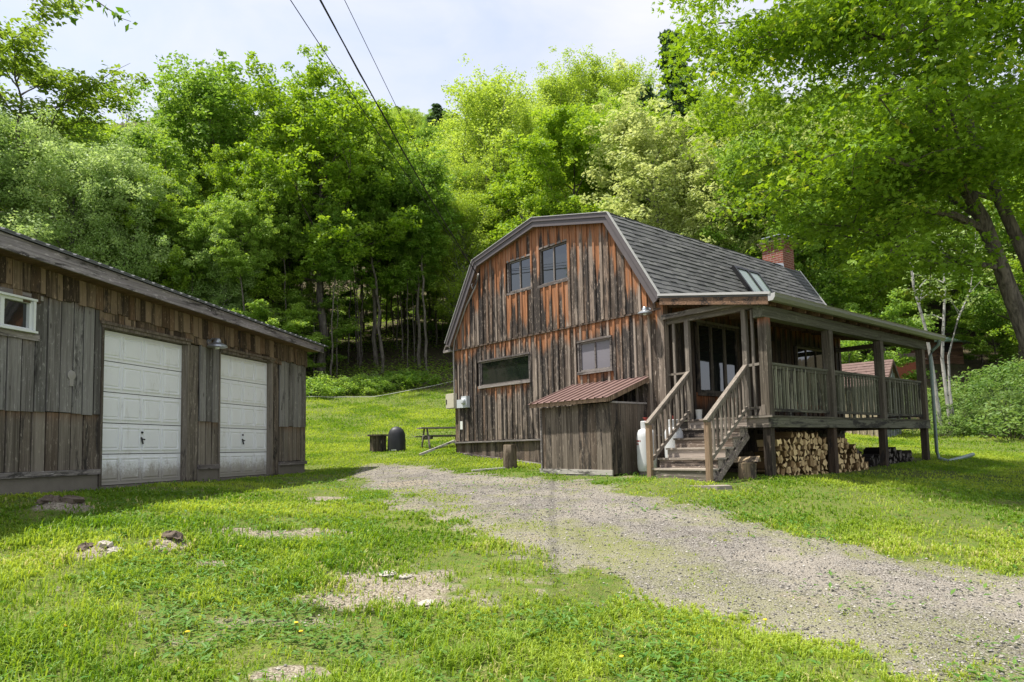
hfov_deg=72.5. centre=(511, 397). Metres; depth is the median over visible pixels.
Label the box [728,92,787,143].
maple tree
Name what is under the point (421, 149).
budding tree
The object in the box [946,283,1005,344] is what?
sapling
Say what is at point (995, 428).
shrub
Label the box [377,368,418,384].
shrub
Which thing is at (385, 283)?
maple tree
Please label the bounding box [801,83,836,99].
maple tree
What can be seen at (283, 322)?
sapling
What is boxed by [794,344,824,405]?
window
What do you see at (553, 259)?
window
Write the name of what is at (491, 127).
budding tree
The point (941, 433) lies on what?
shrub
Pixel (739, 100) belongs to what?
blossoming tree
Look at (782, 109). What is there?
forest tree
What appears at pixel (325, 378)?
shrub
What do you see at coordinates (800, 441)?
firewood log
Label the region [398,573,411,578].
flat stone
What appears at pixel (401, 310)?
forest tree
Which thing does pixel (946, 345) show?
window
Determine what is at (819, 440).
firewood log
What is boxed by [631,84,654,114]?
spruce tree
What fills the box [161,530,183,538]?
rock
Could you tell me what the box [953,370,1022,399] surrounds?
shrub
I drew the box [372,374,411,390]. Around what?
shrub
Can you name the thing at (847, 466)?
firewood log
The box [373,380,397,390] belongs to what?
shrub
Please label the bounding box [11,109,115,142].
maple tree
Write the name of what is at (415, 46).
sky
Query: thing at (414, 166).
forest tree
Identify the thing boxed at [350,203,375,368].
forest tree
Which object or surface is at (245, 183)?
maple tree
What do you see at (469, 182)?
budding tree
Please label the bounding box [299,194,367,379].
forest tree
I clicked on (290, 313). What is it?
sapling
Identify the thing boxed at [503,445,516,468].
log stump
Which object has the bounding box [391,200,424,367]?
forest tree
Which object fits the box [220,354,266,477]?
garage door
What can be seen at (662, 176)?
blossoming tree
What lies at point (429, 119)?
maple tree
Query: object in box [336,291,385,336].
sapling
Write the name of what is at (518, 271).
window
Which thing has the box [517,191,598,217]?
budding tree
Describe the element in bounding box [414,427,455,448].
picnic table
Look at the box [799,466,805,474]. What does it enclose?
firewood log
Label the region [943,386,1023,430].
shrub
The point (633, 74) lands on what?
budding tree
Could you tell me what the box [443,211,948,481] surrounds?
house
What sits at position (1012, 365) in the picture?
shrub
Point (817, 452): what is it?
firewood log
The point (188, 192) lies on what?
forest tree
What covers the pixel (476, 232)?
budding tree
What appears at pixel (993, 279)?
blossoming tree
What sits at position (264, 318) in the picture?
sapling
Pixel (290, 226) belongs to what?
forest tree
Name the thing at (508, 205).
maple tree
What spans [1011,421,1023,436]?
shrub
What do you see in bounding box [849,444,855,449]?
firewood log
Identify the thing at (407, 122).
budding tree
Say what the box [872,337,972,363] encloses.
cabin
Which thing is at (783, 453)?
firewood log
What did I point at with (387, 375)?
shrub
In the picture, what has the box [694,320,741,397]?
window
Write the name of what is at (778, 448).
firewood log
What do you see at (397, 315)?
forest tree
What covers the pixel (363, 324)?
forest tree
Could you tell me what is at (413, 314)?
forest tree
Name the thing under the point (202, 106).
maple tree
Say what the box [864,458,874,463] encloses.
firewood log
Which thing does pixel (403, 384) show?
shrub
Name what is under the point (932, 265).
maple tree
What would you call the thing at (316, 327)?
sapling
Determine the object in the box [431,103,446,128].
spruce tree
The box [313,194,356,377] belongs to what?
forest tree
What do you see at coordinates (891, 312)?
sapling
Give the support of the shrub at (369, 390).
on the ground at (418, 591)
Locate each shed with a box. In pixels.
[528,376,648,476]
[842,359,901,436]
[894,353,926,379]
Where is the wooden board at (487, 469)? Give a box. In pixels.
[471,467,504,470]
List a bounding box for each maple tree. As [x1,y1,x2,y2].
[1,106,74,162]
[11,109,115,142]
[25,164,126,267]
[45,48,309,303]
[60,116,197,175]
[93,163,228,304]
[138,120,206,148]
[145,105,181,132]
[167,146,271,310]
[190,140,313,312]
[205,168,333,327]
[210,42,422,375]
[323,130,425,366]
[381,106,422,148]
[413,120,445,147]
[416,122,440,135]
[424,116,438,136]
[424,127,464,154]
[435,113,477,152]
[453,157,572,267]
[480,143,514,215]
[483,99,669,243]
[545,95,704,211]
[576,87,662,142]
[644,0,1023,357]
[646,80,758,147]
[687,104,872,308]
[697,82,706,97]
[698,190,760,256]
[699,87,729,147]
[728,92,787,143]
[746,86,788,109]
[748,201,840,286]
[754,153,914,316]
[792,83,882,127]
[798,166,956,325]
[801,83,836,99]
[809,128,932,357]
[884,123,958,288]
[909,90,1023,335]
[915,120,1023,364]
[980,161,1023,350]
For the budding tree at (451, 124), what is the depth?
166.13 m
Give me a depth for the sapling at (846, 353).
34.38 m
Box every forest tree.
[115,179,181,279]
[142,156,206,280]
[153,200,221,292]
[186,164,237,210]
[203,190,279,310]
[252,166,323,308]
[262,160,330,333]
[271,146,333,334]
[283,161,328,295]
[283,169,317,318]
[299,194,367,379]
[308,151,429,373]
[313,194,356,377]
[323,184,332,355]
[324,196,385,363]
[327,194,358,363]
[336,178,351,364]
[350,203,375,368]
[355,258,394,337]
[358,127,374,145]
[358,142,384,335]
[369,148,470,370]
[369,171,459,367]
[378,148,391,335]
[378,261,392,349]
[384,256,403,358]
[388,149,443,332]
[390,294,394,340]
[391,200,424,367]
[393,138,458,340]
[394,130,413,151]
[396,158,409,348]
[403,156,454,337]
[411,167,420,361]
[421,108,449,125]
[428,291,429,339]
[435,173,455,344]
[439,162,450,341]
[759,96,800,138]
[791,87,872,133]
[843,94,905,126]
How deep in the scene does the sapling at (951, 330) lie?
47.74 m
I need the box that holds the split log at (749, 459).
[733,456,760,462]
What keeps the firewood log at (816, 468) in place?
on the firewood log
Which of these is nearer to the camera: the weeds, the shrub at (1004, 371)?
the weeds
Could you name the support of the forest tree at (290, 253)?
on the ground at (418, 591)
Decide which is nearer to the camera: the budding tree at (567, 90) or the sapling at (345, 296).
the sapling at (345, 296)
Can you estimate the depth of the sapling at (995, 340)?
46.26 m
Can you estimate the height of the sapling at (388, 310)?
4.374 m
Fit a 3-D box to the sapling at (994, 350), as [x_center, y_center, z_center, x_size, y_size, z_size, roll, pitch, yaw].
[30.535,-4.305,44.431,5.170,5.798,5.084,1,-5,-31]
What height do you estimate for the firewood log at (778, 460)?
0.155 m
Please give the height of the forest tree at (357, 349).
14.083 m
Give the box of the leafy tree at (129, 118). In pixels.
[104,78,144,133]
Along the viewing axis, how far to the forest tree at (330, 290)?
53.03 m
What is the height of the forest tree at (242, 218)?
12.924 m
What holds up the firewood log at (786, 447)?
on the firewood log at (783, 453)
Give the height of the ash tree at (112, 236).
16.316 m
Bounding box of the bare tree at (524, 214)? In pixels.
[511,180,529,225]
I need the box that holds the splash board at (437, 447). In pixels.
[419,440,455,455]
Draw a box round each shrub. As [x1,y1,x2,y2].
[306,376,345,398]
[308,375,336,391]
[314,371,354,386]
[335,377,364,395]
[336,373,382,390]
[338,373,370,391]
[353,386,383,395]
[358,375,393,390]
[370,372,396,383]
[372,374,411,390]
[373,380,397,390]
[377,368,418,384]
[393,369,441,386]
[395,380,412,388]
[404,370,429,381]
[896,418,917,434]
[904,387,944,409]
[911,382,960,409]
[912,389,997,417]
[928,397,985,432]
[928,412,977,435]
[929,411,977,427]
[929,425,961,436]
[931,388,1001,413]
[933,421,969,434]
[936,359,1023,406]
[938,382,969,410]
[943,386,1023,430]
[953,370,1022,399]
[956,374,1023,410]
[964,400,1023,439]
[975,417,1015,431]
[977,354,1023,391]
[979,359,1023,386]
[983,375,1023,400]
[1011,400,1023,427]
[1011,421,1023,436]
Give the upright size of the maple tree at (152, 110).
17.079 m
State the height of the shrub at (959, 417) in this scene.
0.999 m
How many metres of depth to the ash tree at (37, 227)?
40.63 m
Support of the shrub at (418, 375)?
on the ground at (418, 591)
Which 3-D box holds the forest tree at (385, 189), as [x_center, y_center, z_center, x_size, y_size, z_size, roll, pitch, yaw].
[-9.688,-9.395,48.909,7.743,16.568,7.360,-4,-5,29]
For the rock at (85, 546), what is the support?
on the ground at (418, 591)
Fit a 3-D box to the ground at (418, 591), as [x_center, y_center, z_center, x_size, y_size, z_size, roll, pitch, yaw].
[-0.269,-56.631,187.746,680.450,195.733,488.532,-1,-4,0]
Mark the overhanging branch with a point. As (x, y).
(99, 4)
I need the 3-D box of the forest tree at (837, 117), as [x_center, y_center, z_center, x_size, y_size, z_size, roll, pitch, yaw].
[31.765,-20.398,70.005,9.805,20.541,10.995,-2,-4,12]
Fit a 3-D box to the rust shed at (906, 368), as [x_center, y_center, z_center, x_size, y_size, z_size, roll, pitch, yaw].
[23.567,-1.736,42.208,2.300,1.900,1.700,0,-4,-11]
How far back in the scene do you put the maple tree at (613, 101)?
54.36 m
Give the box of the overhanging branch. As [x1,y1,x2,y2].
[64,0,137,31]
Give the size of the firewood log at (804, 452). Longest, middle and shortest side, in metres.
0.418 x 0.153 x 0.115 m
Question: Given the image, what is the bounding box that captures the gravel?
[37,462,1023,681]
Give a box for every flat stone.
[379,570,395,576]
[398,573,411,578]
[418,599,434,605]
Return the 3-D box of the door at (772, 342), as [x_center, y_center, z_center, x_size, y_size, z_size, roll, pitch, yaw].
[6.195,-0.399,16.998,0.900,2.020,0.055,2,-6,-41]
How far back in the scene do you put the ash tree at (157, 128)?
59.07 m
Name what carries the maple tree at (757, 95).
on the ground at (418, 591)
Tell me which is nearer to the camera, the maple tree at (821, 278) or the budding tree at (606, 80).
the maple tree at (821, 278)
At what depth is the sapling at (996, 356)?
42.65 m
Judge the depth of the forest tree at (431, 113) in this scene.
195.34 m
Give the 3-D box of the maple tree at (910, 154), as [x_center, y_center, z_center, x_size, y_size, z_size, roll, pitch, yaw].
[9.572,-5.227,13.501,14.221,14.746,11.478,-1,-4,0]
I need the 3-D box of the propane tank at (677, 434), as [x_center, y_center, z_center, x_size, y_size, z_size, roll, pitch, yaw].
[3.203,0.949,13.780,0.381,1.165,0.380,2,-6,-41]
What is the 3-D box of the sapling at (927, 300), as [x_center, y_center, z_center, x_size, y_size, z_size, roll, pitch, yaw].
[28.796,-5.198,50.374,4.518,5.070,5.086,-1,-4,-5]
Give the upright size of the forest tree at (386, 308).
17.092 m
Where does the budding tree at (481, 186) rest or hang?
on the ground at (418, 591)
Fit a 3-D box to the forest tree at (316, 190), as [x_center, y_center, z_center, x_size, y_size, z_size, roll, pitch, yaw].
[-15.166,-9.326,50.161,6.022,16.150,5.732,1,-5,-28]
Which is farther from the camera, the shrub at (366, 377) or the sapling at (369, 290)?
the sapling at (369, 290)
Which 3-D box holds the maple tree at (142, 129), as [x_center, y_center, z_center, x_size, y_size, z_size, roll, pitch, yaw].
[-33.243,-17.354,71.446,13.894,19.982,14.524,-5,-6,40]
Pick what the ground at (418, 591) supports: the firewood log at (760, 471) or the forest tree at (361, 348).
the forest tree at (361, 348)
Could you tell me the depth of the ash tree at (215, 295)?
43.71 m
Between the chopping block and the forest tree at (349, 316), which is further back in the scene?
the forest tree at (349, 316)
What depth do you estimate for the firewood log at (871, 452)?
16.63 m
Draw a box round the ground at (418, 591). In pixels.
[0,113,1023,681]
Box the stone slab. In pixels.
[685,485,731,489]
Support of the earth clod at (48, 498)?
on the ground at (418, 591)
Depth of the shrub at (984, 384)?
30.38 m
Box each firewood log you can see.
[754,452,778,457]
[756,462,776,468]
[757,440,780,446]
[757,466,779,474]
[758,444,782,450]
[760,455,781,463]
[775,432,793,437]
[775,436,796,443]
[779,467,784,474]
[780,450,787,456]
[781,443,788,449]
[784,467,789,473]
[786,460,794,467]
[791,450,797,455]
[796,437,802,445]
[799,449,806,456]
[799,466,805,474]
[801,431,807,439]
[807,432,817,438]
[807,459,813,466]
[811,465,819,470]
[814,449,820,455]
[817,436,821,444]
[820,460,825,465]
[843,463,849,468]
[846,456,852,464]
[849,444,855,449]
[851,463,857,469]
[862,454,873,458]
[863,447,878,451]
[863,451,879,454]
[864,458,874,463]
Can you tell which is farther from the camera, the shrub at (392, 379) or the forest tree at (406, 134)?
the forest tree at (406, 134)
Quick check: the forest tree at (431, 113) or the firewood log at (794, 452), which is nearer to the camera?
the firewood log at (794, 452)
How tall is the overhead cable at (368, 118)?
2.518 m
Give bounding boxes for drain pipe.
[948,453,974,460]
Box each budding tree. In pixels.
[365,120,396,153]
[382,108,415,152]
[392,53,579,269]
[396,130,460,333]
[407,178,507,315]
[411,190,487,323]
[419,145,500,320]
[437,115,522,276]
[439,115,461,133]
[441,72,551,158]
[447,145,508,243]
[466,93,565,231]
[513,46,605,127]
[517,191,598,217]
[528,61,604,117]
[536,43,639,124]
[563,147,650,206]
[577,49,663,111]
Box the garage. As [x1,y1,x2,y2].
[0,227,327,495]
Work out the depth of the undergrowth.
49.45 m
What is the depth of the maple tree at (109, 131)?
54.50 m
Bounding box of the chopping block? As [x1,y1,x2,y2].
[738,462,756,478]
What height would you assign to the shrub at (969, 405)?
1.585 m
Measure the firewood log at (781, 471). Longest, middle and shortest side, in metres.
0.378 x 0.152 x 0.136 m
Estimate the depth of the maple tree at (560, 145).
48.98 m
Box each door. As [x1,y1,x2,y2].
[101,330,181,485]
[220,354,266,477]
[756,338,777,414]
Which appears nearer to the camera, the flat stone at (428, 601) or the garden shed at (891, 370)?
the flat stone at (428, 601)
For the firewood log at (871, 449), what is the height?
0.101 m
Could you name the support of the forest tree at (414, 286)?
on the ground at (418, 591)
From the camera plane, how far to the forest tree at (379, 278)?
56.64 m
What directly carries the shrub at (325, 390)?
on the ground at (418, 591)
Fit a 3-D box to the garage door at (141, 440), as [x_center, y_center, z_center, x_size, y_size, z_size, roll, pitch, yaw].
[-6.645,0.230,12.387,0.285,2.590,2.018,-2,-4,13]
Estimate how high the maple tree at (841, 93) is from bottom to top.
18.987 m
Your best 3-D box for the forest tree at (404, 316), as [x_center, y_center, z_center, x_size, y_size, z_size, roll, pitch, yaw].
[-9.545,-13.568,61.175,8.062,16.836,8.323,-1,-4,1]
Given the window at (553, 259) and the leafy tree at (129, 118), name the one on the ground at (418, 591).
the leafy tree at (129, 118)
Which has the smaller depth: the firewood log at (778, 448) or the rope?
the firewood log at (778, 448)
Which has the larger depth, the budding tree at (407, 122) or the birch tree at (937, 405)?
the budding tree at (407, 122)
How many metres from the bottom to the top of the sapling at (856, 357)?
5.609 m
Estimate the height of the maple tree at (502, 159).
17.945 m
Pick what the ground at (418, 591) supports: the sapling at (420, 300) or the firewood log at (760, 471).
the sapling at (420, 300)
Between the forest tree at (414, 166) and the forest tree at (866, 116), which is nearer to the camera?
the forest tree at (414, 166)
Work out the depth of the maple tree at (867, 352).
49.01 m
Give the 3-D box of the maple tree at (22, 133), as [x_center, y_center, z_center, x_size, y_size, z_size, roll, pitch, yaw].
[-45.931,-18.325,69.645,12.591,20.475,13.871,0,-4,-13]
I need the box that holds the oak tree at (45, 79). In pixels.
[0,0,171,255]
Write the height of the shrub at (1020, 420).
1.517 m
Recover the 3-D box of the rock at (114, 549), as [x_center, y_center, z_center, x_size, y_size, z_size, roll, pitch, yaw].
[-4.092,1.569,7.155,0.165,0.084,0.233,-2,-4,8]
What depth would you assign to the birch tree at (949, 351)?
27.68 m
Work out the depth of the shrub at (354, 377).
42.22 m
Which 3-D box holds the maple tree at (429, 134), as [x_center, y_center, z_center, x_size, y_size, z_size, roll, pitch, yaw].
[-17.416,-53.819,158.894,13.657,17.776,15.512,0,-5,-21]
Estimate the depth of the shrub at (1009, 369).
35.49 m
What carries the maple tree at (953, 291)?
on the ground at (418, 591)
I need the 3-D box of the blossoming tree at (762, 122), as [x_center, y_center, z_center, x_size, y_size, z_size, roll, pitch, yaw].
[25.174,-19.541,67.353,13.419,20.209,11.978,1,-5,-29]
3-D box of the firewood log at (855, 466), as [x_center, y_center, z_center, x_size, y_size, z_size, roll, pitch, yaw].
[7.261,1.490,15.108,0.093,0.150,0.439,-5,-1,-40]
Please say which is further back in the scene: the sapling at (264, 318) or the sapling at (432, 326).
the sapling at (432, 326)
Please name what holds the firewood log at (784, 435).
on the firewood log at (793, 440)
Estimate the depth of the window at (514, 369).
18.24 m
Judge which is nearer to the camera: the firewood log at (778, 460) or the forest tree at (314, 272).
the firewood log at (778, 460)
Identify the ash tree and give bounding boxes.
[0,103,70,240]
[0,104,156,276]
[0,108,29,129]
[48,123,199,288]
[122,119,217,162]
[179,212,265,322]
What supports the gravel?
on the ground at (418, 591)
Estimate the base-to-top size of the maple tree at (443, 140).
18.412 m
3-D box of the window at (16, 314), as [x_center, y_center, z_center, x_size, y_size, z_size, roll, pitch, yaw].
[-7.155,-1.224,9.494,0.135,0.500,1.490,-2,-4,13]
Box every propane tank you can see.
[636,417,656,475]
[665,416,684,457]
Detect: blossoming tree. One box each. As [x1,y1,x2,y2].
[579,58,745,236]
[590,134,712,228]
[598,83,665,117]
[655,111,785,258]
[705,87,754,129]
[718,93,819,261]
[768,100,883,150]
[962,205,1019,337]
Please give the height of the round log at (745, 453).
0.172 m
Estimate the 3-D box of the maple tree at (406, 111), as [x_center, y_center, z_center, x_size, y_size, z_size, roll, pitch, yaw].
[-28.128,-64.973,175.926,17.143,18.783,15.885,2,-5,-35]
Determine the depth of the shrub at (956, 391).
31.57 m
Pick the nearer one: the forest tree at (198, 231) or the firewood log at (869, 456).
the firewood log at (869, 456)
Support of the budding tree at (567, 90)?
on the ground at (418, 591)
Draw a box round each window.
[0,291,37,333]
[478,352,530,388]
[506,254,531,295]
[537,239,568,288]
[577,335,612,374]
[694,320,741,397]
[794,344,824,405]
[940,343,950,351]
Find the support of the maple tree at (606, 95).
on the ground at (418, 591)
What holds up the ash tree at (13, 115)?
on the ground at (418, 591)
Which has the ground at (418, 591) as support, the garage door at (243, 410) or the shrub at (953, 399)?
the shrub at (953, 399)
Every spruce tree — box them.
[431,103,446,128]
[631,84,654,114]
[654,29,719,150]
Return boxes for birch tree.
[887,191,966,430]
[895,198,982,431]
[923,200,1016,424]
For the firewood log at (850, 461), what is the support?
on the firewood log
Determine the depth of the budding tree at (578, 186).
55.69 m
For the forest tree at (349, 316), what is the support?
on the ground at (418, 591)
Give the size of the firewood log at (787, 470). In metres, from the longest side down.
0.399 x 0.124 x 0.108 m
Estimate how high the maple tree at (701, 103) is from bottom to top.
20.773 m
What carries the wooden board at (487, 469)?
on the gravel
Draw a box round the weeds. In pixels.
[0,467,1023,681]
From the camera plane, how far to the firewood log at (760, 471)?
13.10 m
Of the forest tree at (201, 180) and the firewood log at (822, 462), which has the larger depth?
the forest tree at (201, 180)
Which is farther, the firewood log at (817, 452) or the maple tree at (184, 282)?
the maple tree at (184, 282)
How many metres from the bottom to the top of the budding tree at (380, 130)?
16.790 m
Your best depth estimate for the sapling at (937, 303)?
55.80 m
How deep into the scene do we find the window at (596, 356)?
15.83 m
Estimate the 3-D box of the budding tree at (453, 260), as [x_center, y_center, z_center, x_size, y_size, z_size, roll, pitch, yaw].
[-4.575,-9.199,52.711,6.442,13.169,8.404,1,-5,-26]
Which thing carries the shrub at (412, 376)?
on the ground at (418, 591)
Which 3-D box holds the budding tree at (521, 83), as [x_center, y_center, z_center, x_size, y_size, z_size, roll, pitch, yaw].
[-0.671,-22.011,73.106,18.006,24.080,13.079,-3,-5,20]
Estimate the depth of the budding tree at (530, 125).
63.24 m
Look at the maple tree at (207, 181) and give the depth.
51.64 m
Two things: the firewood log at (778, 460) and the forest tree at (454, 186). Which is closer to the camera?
the firewood log at (778, 460)
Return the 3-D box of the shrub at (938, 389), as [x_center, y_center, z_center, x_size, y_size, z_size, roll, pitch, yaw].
[19.420,0.181,32.868,3.498,1.664,3.450,-4,-5,31]
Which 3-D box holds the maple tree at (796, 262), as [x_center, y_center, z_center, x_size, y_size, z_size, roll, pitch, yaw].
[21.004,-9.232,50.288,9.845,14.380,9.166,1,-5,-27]
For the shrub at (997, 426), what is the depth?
26.92 m
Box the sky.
[0,0,1023,123]
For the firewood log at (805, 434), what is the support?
on the firewood log
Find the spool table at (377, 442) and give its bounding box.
[367,434,387,451]
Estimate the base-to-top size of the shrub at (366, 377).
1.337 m
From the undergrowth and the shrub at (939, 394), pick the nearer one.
the shrub at (939, 394)
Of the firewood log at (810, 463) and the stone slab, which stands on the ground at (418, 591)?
the stone slab
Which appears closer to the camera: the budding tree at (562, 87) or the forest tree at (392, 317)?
the forest tree at (392, 317)
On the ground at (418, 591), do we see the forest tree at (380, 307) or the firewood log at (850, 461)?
the forest tree at (380, 307)
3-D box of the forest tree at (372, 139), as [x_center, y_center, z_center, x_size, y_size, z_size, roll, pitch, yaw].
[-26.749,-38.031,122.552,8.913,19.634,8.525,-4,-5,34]
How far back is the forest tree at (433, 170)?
48.23 m
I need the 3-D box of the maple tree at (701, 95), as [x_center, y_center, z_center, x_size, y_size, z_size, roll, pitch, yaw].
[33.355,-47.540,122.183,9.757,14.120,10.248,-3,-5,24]
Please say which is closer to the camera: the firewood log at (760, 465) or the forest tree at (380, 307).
the firewood log at (760, 465)
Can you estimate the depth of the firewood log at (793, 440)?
13.36 m
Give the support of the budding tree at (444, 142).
on the ground at (418, 591)
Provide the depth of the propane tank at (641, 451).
13.74 m
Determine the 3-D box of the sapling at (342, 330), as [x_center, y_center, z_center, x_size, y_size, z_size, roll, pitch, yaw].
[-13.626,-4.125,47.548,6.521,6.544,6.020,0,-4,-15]
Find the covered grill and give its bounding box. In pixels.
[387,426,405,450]
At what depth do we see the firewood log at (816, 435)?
13.99 m
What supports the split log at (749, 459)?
on the chopping block
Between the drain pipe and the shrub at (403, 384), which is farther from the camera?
the shrub at (403, 384)
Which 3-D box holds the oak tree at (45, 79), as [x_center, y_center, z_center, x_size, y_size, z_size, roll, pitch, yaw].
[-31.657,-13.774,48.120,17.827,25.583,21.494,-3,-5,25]
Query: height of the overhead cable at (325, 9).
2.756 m
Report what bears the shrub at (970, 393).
on the ground at (418, 591)
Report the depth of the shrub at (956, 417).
26.49 m
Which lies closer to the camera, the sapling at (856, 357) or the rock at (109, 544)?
the rock at (109, 544)
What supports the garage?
on the ground at (418, 591)
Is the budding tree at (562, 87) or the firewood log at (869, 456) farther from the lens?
the budding tree at (562, 87)
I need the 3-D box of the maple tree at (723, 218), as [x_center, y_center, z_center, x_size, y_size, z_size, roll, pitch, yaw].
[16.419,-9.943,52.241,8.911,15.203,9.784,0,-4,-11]
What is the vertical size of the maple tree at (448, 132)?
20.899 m
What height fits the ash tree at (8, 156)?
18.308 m
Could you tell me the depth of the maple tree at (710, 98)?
92.17 m
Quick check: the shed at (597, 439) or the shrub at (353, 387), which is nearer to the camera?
the shed at (597, 439)
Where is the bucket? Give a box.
[695,409,701,418]
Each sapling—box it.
[229,299,322,362]
[235,304,282,328]
[272,316,328,368]
[277,285,360,376]
[293,318,319,334]
[311,282,365,347]
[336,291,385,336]
[363,284,396,314]
[377,290,420,326]
[401,272,453,338]
[408,267,446,313]
[840,340,898,363]
[841,310,870,356]
[841,352,861,363]
[844,288,938,379]
[873,295,941,324]
[933,285,999,330]
[945,303,1015,364]
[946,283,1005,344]
[948,287,1018,366]
[977,327,1017,368]
[985,305,1017,360]
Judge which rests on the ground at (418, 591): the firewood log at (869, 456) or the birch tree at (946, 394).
the birch tree at (946, 394)
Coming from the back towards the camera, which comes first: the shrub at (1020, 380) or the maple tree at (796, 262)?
the maple tree at (796, 262)
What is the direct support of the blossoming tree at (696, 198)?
on the ground at (418, 591)
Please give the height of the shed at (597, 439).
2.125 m
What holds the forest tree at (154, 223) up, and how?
on the ground at (418, 591)
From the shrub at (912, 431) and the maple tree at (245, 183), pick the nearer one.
the shrub at (912, 431)
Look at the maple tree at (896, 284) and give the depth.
43.63 m
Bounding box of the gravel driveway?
[353,463,1023,679]
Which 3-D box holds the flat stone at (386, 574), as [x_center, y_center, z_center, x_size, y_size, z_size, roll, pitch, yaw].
[-1.247,1.762,7.003,0.208,0.040,0.304,-1,-4,1]
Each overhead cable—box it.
[290,0,467,260]
[319,0,476,273]
[344,0,475,264]
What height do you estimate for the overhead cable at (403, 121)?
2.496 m
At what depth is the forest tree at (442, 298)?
57.76 m
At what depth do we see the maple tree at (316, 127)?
45.89 m
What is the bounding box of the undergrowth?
[281,281,906,395]
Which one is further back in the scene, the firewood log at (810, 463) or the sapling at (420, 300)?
the sapling at (420, 300)
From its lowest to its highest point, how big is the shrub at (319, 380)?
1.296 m
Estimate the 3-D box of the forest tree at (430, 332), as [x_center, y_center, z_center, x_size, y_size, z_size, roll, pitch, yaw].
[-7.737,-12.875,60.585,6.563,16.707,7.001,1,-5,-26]
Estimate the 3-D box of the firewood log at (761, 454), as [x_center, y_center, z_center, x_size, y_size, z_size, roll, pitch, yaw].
[4.752,1.076,13.036,0.132,0.112,0.434,3,-6,-44]
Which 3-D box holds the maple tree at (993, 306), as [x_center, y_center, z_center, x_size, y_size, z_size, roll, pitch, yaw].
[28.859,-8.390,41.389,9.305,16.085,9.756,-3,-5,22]
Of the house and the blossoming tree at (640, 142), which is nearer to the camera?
the house
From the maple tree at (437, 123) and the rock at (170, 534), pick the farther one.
the maple tree at (437, 123)
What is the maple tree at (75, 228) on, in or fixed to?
on the ground at (418, 591)
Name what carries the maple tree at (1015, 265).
on the ground at (418, 591)
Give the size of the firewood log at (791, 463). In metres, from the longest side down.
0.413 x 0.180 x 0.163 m
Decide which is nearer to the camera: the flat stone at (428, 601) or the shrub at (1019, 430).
the flat stone at (428, 601)
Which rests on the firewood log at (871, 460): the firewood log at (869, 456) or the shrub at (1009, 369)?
the firewood log at (869, 456)
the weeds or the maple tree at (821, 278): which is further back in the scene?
the maple tree at (821, 278)
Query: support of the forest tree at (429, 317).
on the ground at (418, 591)
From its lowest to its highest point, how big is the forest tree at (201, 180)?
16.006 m
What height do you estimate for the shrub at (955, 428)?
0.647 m
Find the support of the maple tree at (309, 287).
on the ground at (418, 591)
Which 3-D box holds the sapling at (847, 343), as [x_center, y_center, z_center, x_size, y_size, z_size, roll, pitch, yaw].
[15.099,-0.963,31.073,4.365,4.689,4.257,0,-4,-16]
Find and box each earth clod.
[35,494,61,503]
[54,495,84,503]
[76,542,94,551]
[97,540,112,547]
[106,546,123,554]
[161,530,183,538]
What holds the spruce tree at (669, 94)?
on the ground at (418, 591)
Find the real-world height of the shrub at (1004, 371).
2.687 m
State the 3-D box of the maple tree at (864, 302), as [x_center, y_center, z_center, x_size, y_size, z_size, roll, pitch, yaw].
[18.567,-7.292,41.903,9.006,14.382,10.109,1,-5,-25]
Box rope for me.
[306,381,452,396]
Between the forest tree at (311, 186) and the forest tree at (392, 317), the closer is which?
the forest tree at (311, 186)
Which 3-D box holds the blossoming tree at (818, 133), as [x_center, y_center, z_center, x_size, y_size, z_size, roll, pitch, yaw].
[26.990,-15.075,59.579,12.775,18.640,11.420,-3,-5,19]
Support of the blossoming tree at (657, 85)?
on the ground at (418, 591)
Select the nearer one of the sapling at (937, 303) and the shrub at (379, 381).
the shrub at (379, 381)
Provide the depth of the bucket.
13.90 m
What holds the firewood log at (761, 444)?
on the firewood log at (778, 448)

